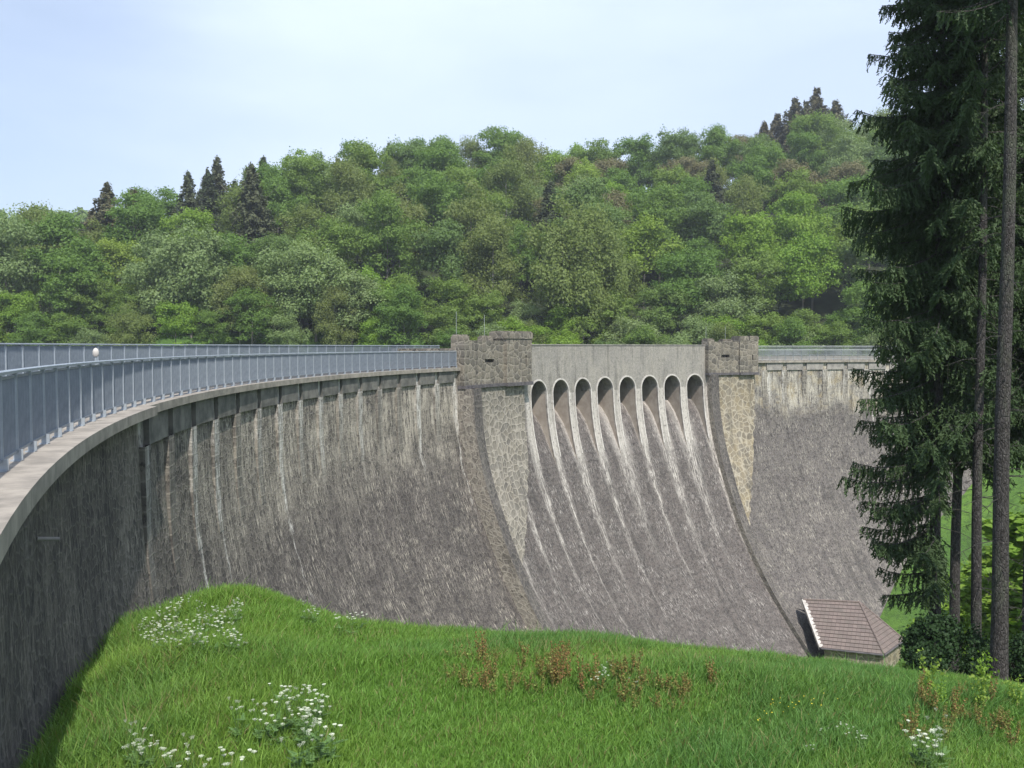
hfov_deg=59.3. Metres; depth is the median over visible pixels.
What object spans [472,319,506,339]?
willow tree
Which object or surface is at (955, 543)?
spruce tree
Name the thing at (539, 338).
birch tree
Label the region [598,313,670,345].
willow tree
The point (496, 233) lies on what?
birch tree
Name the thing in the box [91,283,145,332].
broadleaf tree
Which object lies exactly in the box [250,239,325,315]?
willow tree
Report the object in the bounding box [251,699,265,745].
cow parsley
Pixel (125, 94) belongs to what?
sky
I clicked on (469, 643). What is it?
dock plant
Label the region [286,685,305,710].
cow parsley
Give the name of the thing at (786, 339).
willow tree
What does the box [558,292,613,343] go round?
broadleaf tree
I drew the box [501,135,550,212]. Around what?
birch tree
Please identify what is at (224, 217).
birch tree
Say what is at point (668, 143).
broadleaf tree
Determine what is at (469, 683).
dock plant
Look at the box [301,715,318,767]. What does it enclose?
cow parsley
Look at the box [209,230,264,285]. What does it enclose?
broadleaf tree
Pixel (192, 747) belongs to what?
cow parsley
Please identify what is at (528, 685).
dock plant
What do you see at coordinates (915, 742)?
cow parsley
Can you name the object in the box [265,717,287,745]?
cow parsley
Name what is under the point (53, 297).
broadleaf tree
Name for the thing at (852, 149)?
willow tree
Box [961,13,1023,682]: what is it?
spruce tree
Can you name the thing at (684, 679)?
dock plant
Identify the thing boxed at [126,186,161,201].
broadleaf tree
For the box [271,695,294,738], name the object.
cow parsley
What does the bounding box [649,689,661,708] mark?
dock plant
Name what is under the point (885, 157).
broadleaf tree
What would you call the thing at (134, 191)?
pine tree
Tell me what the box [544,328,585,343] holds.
broadleaf tree
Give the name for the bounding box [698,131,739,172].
broadleaf tree
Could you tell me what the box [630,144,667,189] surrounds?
broadleaf tree
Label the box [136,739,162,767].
cow parsley
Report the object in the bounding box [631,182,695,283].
broadleaf tree
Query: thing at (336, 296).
birch tree
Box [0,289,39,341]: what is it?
broadleaf tree
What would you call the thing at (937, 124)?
spruce tree
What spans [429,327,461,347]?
broadleaf tree
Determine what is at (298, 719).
cow parsley
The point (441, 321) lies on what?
broadleaf tree
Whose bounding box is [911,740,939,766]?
cow parsley
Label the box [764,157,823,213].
copper tree
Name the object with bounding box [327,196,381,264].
willow tree
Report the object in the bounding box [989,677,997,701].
dock plant
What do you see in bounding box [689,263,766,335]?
tree
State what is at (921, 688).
dock plant
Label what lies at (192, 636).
cow parsley
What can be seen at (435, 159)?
broadleaf tree
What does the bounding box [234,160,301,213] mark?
broadleaf tree
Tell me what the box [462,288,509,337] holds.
broadleaf tree
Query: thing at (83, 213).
forest
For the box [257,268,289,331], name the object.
broadleaf tree
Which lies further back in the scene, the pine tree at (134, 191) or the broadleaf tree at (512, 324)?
the pine tree at (134, 191)
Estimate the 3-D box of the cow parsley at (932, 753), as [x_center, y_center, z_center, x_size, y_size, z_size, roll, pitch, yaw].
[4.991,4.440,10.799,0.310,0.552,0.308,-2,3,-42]
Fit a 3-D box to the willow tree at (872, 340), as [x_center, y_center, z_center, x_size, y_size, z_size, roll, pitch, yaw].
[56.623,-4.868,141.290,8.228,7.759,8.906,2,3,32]
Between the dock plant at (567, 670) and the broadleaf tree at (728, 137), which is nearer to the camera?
the dock plant at (567, 670)
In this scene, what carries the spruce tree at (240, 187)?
on the ground at (830, 301)
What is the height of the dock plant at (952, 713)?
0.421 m
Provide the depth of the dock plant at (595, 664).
13.43 m
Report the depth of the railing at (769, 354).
91.22 m
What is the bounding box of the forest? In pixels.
[0,204,510,248]
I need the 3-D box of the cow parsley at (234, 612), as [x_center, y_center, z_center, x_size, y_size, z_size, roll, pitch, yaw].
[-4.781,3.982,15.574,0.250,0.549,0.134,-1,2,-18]
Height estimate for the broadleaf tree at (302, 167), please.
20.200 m
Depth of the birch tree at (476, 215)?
157.19 m
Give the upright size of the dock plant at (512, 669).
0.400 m
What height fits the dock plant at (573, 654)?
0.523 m
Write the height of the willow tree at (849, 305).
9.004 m
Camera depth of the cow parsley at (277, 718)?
10.31 m
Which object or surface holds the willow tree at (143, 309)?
on the ground at (830, 301)
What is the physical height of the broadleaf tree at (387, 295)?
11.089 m
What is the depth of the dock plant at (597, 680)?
13.16 m
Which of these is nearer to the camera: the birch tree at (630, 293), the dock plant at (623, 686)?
the dock plant at (623, 686)
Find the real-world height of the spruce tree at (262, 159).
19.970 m
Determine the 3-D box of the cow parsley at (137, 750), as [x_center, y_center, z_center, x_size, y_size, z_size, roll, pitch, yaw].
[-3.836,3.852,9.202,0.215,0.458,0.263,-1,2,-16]
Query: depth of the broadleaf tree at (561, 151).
223.46 m
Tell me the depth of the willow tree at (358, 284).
139.55 m
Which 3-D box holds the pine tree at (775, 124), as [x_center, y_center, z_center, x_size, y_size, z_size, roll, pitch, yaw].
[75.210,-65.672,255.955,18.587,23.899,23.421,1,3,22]
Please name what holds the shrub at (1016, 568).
on the ground at (830, 301)
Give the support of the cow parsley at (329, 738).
on the ground at (830, 301)
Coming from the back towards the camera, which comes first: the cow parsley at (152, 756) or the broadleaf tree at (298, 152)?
the broadleaf tree at (298, 152)
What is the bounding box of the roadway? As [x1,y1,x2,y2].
[138,360,771,401]
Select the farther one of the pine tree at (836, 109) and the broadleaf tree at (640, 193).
the pine tree at (836, 109)
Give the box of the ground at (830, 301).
[0,183,1023,767]
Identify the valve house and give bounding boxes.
[802,598,902,667]
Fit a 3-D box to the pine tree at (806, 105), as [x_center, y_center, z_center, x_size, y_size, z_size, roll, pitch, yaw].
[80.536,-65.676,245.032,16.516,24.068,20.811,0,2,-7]
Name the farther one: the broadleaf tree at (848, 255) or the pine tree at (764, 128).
the pine tree at (764, 128)
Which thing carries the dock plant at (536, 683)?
on the ground at (830, 301)
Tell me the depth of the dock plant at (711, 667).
13.63 m
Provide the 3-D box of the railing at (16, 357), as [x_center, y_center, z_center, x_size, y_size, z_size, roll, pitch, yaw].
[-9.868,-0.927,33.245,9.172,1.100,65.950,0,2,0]
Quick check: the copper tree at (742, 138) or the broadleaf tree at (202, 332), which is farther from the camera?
the copper tree at (742, 138)
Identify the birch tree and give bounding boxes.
[6,199,70,306]
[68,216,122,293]
[101,298,158,358]
[207,263,270,344]
[215,165,283,242]
[232,266,278,335]
[274,201,339,262]
[310,281,358,349]
[318,155,376,255]
[363,178,432,275]
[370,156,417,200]
[438,176,508,292]
[452,214,531,311]
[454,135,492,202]
[480,140,539,231]
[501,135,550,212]
[510,317,550,343]
[521,190,612,336]
[534,256,580,317]
[546,197,632,343]
[597,245,648,313]
[695,155,736,214]
[706,318,743,341]
[721,173,773,245]
[857,106,899,149]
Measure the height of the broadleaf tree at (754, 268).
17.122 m
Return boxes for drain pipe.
[37,537,59,540]
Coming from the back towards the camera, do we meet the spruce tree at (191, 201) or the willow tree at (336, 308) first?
the spruce tree at (191, 201)
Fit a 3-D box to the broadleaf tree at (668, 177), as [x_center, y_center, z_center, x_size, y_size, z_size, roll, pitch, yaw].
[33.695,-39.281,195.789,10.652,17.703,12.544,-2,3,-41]
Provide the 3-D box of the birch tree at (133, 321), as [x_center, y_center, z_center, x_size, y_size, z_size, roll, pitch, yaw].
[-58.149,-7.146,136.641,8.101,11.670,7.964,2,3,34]
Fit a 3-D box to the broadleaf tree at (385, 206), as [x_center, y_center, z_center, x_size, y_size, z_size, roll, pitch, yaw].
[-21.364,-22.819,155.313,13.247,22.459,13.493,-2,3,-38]
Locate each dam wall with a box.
[0,367,527,767]
[754,356,971,616]
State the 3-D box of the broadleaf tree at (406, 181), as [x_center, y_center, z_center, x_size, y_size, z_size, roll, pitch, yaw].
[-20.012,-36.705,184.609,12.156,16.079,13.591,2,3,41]
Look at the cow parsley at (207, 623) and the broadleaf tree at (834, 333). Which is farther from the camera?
the broadleaf tree at (834, 333)
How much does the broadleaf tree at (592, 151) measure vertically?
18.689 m
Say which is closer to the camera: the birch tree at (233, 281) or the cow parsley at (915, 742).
the cow parsley at (915, 742)
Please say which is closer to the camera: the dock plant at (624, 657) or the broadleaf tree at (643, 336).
the dock plant at (624, 657)
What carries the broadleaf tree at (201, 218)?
on the ground at (830, 301)
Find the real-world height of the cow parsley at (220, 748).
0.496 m
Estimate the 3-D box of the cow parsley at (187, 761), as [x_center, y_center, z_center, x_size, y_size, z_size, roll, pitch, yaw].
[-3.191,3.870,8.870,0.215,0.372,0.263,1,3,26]
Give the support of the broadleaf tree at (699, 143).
on the ground at (830, 301)
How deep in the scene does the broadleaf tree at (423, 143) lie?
209.77 m
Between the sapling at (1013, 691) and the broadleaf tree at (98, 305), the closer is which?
the sapling at (1013, 691)
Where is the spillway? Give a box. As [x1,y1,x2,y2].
[523,344,823,658]
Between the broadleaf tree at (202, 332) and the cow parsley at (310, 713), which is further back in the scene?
the broadleaf tree at (202, 332)
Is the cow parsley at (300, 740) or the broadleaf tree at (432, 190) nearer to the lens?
the cow parsley at (300, 740)
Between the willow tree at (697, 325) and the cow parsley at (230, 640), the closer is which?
the cow parsley at (230, 640)
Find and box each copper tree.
[531,192,569,224]
[551,156,600,198]
[593,157,631,193]
[599,187,639,227]
[658,154,697,187]
[685,158,724,186]
[722,132,758,177]
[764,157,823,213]
[816,158,867,211]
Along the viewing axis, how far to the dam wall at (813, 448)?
88.90 m
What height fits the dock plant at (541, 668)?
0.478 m
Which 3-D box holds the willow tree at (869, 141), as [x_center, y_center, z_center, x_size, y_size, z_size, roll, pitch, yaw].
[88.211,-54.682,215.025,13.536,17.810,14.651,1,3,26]
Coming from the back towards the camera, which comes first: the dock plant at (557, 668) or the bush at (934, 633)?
the bush at (934, 633)
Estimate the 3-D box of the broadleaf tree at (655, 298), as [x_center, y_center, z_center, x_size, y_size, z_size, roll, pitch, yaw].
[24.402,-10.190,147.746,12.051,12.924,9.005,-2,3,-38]
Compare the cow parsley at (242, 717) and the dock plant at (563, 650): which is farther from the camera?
the dock plant at (563, 650)
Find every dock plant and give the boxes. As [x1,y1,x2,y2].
[443,636,464,659]
[443,659,455,681]
[456,661,477,681]
[457,665,486,690]
[459,669,467,683]
[463,634,483,663]
[474,631,487,655]
[474,632,486,661]
[476,661,489,690]
[483,668,497,695]
[484,647,500,666]
[484,651,498,683]
[489,664,497,678]
[502,666,520,686]
[504,671,515,693]
[510,662,523,682]
[515,644,529,669]
[518,639,529,653]
[523,671,532,691]
[532,670,545,693]
[535,650,558,678]
[536,652,549,679]
[541,649,555,670]
[546,659,560,687]
[550,641,563,666]
[550,650,565,682]
[551,653,565,688]
[557,641,569,660]
[557,646,571,677]
[563,638,575,657]
[575,655,587,694]
[585,686,594,701]
[586,652,600,680]
[594,668,606,693]
[606,655,617,671]
[610,659,627,684]
[611,659,620,676]
[614,654,625,672]
[616,673,630,702]
[619,674,635,702]
[624,653,635,676]
[629,647,643,668]
[631,672,645,697]
[632,690,642,709]
[635,658,648,682]
[643,667,672,688]
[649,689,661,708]
[658,672,668,691]
[665,666,679,692]
[666,694,685,710]
[674,672,689,692]
[674,677,686,704]
[685,677,692,690]
[705,660,718,684]
[707,656,714,681]
[898,712,918,740]
[901,702,920,727]
[917,670,931,697]
[918,683,930,707]
[920,720,933,740]
[922,688,939,710]
[940,707,959,740]
[943,702,957,725]
[950,686,967,714]
[951,680,966,701]
[955,705,966,720]
[966,704,982,724]
[973,697,987,722]
[982,709,1000,736]
[988,706,1005,724]
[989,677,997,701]
[995,709,1009,729]
[999,705,1013,731]
[1003,720,1020,746]
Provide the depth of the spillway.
75.13 m
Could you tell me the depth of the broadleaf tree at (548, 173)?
212.86 m
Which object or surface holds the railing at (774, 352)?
on the dam wall at (813, 448)
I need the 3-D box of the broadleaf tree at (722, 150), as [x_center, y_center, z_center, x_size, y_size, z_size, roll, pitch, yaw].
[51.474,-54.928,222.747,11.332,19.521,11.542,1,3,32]
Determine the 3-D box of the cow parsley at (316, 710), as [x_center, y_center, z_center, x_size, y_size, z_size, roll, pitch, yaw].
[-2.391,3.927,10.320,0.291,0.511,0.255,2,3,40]
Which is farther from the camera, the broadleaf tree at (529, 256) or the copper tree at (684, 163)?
the copper tree at (684, 163)
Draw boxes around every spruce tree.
[169,170,213,263]
[195,171,233,239]
[196,167,214,201]
[201,155,236,219]
[219,162,280,267]
[226,169,279,235]
[227,180,237,208]
[240,155,288,237]
[382,183,431,260]
[510,179,565,278]
[702,157,737,245]
[836,0,1023,650]
[853,4,1023,674]
[934,0,1023,646]
[934,0,1023,680]
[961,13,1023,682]
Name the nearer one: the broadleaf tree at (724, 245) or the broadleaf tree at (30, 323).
the broadleaf tree at (30, 323)
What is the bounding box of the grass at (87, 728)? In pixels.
[15,578,1023,767]
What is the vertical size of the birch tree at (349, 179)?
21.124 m
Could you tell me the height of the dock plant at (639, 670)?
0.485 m
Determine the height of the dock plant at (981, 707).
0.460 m
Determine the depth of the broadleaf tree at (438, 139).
202.88 m
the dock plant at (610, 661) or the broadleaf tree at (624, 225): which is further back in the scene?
the broadleaf tree at (624, 225)
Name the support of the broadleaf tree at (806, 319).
on the ground at (830, 301)
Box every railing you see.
[0,343,438,376]
[0,351,456,471]
[758,346,891,355]
[758,349,893,360]
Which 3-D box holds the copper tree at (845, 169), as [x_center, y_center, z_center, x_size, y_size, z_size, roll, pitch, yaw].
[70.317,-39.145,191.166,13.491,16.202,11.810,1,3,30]
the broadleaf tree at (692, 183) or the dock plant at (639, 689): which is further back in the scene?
the broadleaf tree at (692, 183)
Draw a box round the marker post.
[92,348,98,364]
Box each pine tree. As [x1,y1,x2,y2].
[61,210,111,287]
[80,181,145,290]
[120,188,152,273]
[755,120,774,140]
[769,112,786,151]
[776,96,818,179]
[783,100,828,181]
[808,86,834,175]
[821,99,853,177]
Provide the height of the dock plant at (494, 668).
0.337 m
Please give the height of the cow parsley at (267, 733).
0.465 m
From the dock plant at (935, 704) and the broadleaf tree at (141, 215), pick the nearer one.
the dock plant at (935, 704)
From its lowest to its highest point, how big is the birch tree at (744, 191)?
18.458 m
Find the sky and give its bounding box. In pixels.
[0,0,1023,217]
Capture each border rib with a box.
[458,388,553,632]
[707,374,820,658]
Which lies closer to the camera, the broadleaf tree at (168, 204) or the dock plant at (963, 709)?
the dock plant at (963, 709)
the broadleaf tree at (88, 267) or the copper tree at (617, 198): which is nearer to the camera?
the broadleaf tree at (88, 267)
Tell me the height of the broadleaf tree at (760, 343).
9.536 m
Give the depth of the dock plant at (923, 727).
12.05 m
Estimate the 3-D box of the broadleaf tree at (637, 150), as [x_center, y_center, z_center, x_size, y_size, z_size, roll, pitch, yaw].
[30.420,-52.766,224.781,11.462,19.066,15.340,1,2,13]
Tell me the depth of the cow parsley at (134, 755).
9.23 m
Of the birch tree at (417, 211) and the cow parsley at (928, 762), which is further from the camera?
the birch tree at (417, 211)
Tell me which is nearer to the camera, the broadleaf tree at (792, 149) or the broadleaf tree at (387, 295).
the broadleaf tree at (387, 295)
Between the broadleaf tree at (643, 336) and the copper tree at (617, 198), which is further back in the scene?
the copper tree at (617, 198)
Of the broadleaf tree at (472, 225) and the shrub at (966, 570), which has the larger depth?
the broadleaf tree at (472, 225)
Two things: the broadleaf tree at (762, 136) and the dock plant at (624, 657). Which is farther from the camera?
the broadleaf tree at (762, 136)
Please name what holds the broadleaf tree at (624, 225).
on the ground at (830, 301)
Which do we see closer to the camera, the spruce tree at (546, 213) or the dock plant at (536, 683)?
the dock plant at (536, 683)
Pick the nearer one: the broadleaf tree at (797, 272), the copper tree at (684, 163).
the broadleaf tree at (797, 272)
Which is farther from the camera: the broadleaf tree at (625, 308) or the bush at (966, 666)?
the broadleaf tree at (625, 308)
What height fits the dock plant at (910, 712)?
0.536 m
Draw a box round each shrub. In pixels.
[898,572,970,669]
[941,535,1023,636]
[942,561,1015,651]
[982,494,1023,643]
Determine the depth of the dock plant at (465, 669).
13.38 m
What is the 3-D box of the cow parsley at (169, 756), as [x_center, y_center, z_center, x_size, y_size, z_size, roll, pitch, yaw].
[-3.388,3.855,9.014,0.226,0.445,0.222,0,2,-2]
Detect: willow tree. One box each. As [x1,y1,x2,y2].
[0,205,58,333]
[0,306,11,341]
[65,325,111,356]
[107,221,192,327]
[133,282,198,333]
[137,214,236,337]
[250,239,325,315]
[262,236,357,341]
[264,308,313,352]
[307,262,394,344]
[309,280,372,337]
[310,166,344,217]
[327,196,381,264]
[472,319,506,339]
[500,296,548,329]
[505,180,544,231]
[554,173,595,217]
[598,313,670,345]
[656,329,690,345]
[677,312,716,344]
[771,321,833,355]
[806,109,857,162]
[815,126,877,194]
[818,125,858,164]
[843,303,883,331]
[851,111,872,139]
[851,328,892,355]
[859,114,891,163]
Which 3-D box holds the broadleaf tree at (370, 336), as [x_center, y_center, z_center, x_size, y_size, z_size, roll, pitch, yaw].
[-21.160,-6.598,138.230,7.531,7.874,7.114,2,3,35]
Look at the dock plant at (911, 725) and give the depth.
11.94 m
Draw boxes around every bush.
[897,604,989,673]
[953,632,1019,681]
[1009,622,1023,683]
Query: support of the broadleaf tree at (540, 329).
on the ground at (830, 301)
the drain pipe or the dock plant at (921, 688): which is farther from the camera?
the dock plant at (921, 688)
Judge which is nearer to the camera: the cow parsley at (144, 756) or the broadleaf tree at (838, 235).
the cow parsley at (144, 756)
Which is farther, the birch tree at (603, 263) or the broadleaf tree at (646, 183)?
the broadleaf tree at (646, 183)
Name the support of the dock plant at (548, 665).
on the ground at (830, 301)
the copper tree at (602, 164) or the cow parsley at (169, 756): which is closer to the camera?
the cow parsley at (169, 756)
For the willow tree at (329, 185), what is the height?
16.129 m
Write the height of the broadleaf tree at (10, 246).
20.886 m
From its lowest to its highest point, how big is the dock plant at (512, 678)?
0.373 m
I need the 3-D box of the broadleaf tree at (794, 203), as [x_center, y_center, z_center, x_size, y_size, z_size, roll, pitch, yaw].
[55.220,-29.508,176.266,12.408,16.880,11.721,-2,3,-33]
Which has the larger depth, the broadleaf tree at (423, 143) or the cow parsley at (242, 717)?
the broadleaf tree at (423, 143)
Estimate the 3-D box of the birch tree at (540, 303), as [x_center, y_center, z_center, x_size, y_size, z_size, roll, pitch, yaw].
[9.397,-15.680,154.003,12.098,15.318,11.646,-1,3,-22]
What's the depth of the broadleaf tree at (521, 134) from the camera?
222.39 m
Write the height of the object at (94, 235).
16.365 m
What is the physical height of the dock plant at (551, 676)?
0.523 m
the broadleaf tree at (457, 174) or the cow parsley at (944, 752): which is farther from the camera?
the broadleaf tree at (457, 174)
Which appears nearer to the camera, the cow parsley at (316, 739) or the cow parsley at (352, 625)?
the cow parsley at (316, 739)
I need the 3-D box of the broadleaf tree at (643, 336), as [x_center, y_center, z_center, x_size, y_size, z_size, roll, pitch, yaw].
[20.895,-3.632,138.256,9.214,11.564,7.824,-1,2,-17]
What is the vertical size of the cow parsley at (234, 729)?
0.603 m
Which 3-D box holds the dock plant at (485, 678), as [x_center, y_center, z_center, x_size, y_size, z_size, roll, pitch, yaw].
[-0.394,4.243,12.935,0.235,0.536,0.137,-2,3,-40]
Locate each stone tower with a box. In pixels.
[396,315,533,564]
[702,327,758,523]
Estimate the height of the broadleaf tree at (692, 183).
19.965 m
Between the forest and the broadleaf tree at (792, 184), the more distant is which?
the forest
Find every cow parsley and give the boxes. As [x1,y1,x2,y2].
[122,727,152,767]
[123,719,145,760]
[126,738,146,767]
[128,742,151,766]
[133,740,158,767]
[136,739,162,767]
[145,626,162,650]
[161,747,189,767]
[165,743,184,767]
[176,753,201,767]
[181,732,194,767]
[185,596,196,616]
[188,628,203,643]
[204,615,210,633]
[207,627,223,653]
[208,746,225,767]
[222,630,235,651]
[227,697,240,741]
[228,597,242,621]
[229,749,256,767]
[231,706,250,734]
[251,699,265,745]
[253,709,277,747]
[265,689,290,735]
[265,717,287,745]
[268,683,290,713]
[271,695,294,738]
[279,729,312,767]
[283,685,299,733]
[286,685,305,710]
[287,706,307,731]
[288,708,308,744]
[291,709,312,753]
[294,706,317,736]
[296,684,315,717]
[297,713,318,745]
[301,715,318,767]
[304,691,324,719]
[305,700,321,724]
[306,683,327,711]
[306,699,330,750]
[306,733,334,763]
[308,711,333,766]
[314,697,329,723]
[318,718,347,765]
[333,614,347,633]
[346,612,355,633]
[903,729,934,764]
[905,719,926,763]
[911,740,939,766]
[914,733,942,764]
[920,727,948,767]
[921,739,946,767]
[925,708,954,765]
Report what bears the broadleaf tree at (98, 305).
on the ground at (830, 301)
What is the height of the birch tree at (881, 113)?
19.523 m
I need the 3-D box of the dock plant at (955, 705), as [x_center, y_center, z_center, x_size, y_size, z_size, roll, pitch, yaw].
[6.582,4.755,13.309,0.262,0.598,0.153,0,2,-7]
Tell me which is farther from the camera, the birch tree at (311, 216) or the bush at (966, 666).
the birch tree at (311, 216)
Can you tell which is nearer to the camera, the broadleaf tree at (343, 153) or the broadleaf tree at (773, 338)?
the broadleaf tree at (773, 338)
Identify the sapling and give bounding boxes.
[916,648,943,691]
[932,674,947,709]
[966,671,990,708]
[971,650,999,692]
[1003,674,1023,705]
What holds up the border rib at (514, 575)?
attached to the spillway
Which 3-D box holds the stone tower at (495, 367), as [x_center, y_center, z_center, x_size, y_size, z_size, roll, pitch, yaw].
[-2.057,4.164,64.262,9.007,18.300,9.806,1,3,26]
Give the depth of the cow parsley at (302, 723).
10.26 m
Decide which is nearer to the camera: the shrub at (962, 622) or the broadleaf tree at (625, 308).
the shrub at (962, 622)
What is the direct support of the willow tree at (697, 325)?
on the ground at (830, 301)
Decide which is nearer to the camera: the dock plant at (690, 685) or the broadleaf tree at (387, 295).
the dock plant at (690, 685)
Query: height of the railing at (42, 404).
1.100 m
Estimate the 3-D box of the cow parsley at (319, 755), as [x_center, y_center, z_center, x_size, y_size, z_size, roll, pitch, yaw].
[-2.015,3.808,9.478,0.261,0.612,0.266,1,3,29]
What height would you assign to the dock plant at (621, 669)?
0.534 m
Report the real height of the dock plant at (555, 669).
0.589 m
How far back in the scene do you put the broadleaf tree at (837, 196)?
173.00 m
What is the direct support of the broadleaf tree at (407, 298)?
on the ground at (830, 301)
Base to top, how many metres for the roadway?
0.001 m
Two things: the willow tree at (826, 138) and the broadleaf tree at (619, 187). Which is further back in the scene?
the willow tree at (826, 138)
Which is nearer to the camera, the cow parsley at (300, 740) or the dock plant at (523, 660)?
the cow parsley at (300, 740)
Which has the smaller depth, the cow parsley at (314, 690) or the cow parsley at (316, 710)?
the cow parsley at (316, 710)
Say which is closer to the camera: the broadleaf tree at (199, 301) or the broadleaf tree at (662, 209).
the broadleaf tree at (199, 301)
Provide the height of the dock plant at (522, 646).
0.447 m
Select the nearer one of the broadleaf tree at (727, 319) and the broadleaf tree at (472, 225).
the broadleaf tree at (727, 319)
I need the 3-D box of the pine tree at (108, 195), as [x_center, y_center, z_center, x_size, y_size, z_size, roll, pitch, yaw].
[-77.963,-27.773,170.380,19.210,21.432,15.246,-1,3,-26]
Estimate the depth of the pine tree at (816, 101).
252.89 m
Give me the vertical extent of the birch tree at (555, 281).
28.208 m
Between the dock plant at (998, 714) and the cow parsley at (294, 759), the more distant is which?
the dock plant at (998, 714)
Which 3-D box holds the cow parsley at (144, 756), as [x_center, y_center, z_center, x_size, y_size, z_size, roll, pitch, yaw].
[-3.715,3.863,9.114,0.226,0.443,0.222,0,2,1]
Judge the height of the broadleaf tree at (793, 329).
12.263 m
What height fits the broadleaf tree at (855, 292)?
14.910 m
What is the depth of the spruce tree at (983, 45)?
20.94 m
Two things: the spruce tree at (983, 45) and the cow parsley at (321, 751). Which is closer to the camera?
the cow parsley at (321, 751)
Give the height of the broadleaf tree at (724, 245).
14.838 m
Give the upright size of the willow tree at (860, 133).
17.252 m
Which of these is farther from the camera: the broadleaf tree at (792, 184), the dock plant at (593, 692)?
the broadleaf tree at (792, 184)
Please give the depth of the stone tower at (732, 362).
85.94 m
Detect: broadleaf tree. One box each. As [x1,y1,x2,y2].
[0,209,35,306]
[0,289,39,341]
[0,320,12,345]
[7,311,57,345]
[16,210,104,306]
[38,245,115,343]
[42,282,101,321]
[43,311,90,345]
[58,272,116,332]
[91,237,147,293]
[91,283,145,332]
[96,189,171,273]
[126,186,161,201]
[137,185,184,233]
[151,300,199,351]
[158,207,223,267]
[174,274,225,324]
[191,308,235,345]
[206,265,247,324]
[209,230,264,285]
[223,285,286,355]
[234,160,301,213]
[237,232,297,275]
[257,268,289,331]
[258,173,308,239]
[270,269,319,332]
[276,148,335,191]
[281,146,332,227]
[286,210,367,273]
[326,137,397,221]
[329,137,384,191]
[342,265,397,313]
[348,284,419,351]
[353,187,430,283]
[354,315,400,350]
[372,281,429,347]
[376,137,429,190]
[380,272,424,324]
[384,164,432,225]
[386,135,430,173]
[401,167,464,240]
[406,216,480,309]
[408,137,466,201]
[415,162,488,232]
[419,133,466,169]
[419,274,481,328]
[419,305,476,347]
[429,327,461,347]
[460,163,513,208]
[462,210,502,289]
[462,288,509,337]
[467,187,525,252]
[468,124,521,192]
[487,131,537,211]
[495,315,533,330]
[504,219,549,301]
[509,324,551,343]
[528,149,570,192]
[535,149,578,182]
[536,305,585,338]
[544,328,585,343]
[548,174,628,260]
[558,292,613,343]
[561,156,603,193]
[565,142,584,159]
[572,199,636,257]
[573,137,621,177]
[587,289,640,342]
[594,338,619,343]
[597,166,640,208]
[600,179,634,215]
[612,133,657,189]
[617,212,686,307]
[620,180,674,245]
[621,323,672,345]
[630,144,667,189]
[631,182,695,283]
[633,284,693,344]
[646,161,691,203]
[647,124,698,185]
[649,247,725,332]
[665,236,729,294]
[666,189,739,266]
[671,130,705,161]
[672,175,719,248]
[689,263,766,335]
[693,314,751,344]
[694,123,739,178]
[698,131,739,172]
[718,209,777,284]
[721,214,782,273]
[725,248,787,328]
[727,153,779,213]
[731,136,787,200]
[733,140,786,210]
[735,309,787,342]
[736,133,783,166]
[758,338,768,355]
[762,333,788,355]
[764,227,847,312]
[766,188,822,245]
[769,316,823,355]
[770,167,823,233]
[771,209,844,309]
[783,126,828,183]
[784,308,825,352]
[785,108,843,177]
[785,126,820,162]
[813,319,855,355]
[814,172,880,268]
[821,305,871,354]
[824,130,873,179]
[825,198,906,296]
[828,205,884,265]
[829,278,890,350]
[840,169,872,206]
[861,141,920,171]
[866,128,916,170]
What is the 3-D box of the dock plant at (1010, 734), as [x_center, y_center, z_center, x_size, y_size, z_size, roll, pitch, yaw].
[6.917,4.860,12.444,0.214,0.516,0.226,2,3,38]
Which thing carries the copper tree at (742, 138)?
on the ground at (830, 301)
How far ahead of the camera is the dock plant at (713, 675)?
13.55 m
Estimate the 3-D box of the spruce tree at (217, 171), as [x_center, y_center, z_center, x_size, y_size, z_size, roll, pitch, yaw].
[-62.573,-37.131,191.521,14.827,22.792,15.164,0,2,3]
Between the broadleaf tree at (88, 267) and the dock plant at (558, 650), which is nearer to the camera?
the dock plant at (558, 650)
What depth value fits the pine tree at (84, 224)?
174.13 m
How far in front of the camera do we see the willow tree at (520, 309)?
145.45 m
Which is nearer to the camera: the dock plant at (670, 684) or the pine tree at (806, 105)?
the dock plant at (670, 684)
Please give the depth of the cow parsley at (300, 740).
9.97 m
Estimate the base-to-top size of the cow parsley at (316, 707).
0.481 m
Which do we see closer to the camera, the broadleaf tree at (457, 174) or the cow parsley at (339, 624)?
the cow parsley at (339, 624)
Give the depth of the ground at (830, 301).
144.83 m
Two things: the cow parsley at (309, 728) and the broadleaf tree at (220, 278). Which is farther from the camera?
the broadleaf tree at (220, 278)
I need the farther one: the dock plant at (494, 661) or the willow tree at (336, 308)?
the willow tree at (336, 308)
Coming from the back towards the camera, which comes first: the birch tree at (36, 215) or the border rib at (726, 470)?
the birch tree at (36, 215)
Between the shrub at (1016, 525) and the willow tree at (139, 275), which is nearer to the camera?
the shrub at (1016, 525)
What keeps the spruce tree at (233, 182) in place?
on the ground at (830, 301)
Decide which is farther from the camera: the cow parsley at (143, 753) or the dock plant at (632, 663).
the dock plant at (632, 663)
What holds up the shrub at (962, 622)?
on the ground at (830, 301)
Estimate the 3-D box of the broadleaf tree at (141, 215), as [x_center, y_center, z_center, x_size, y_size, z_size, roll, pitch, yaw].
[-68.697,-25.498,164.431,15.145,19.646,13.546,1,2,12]
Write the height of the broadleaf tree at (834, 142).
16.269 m

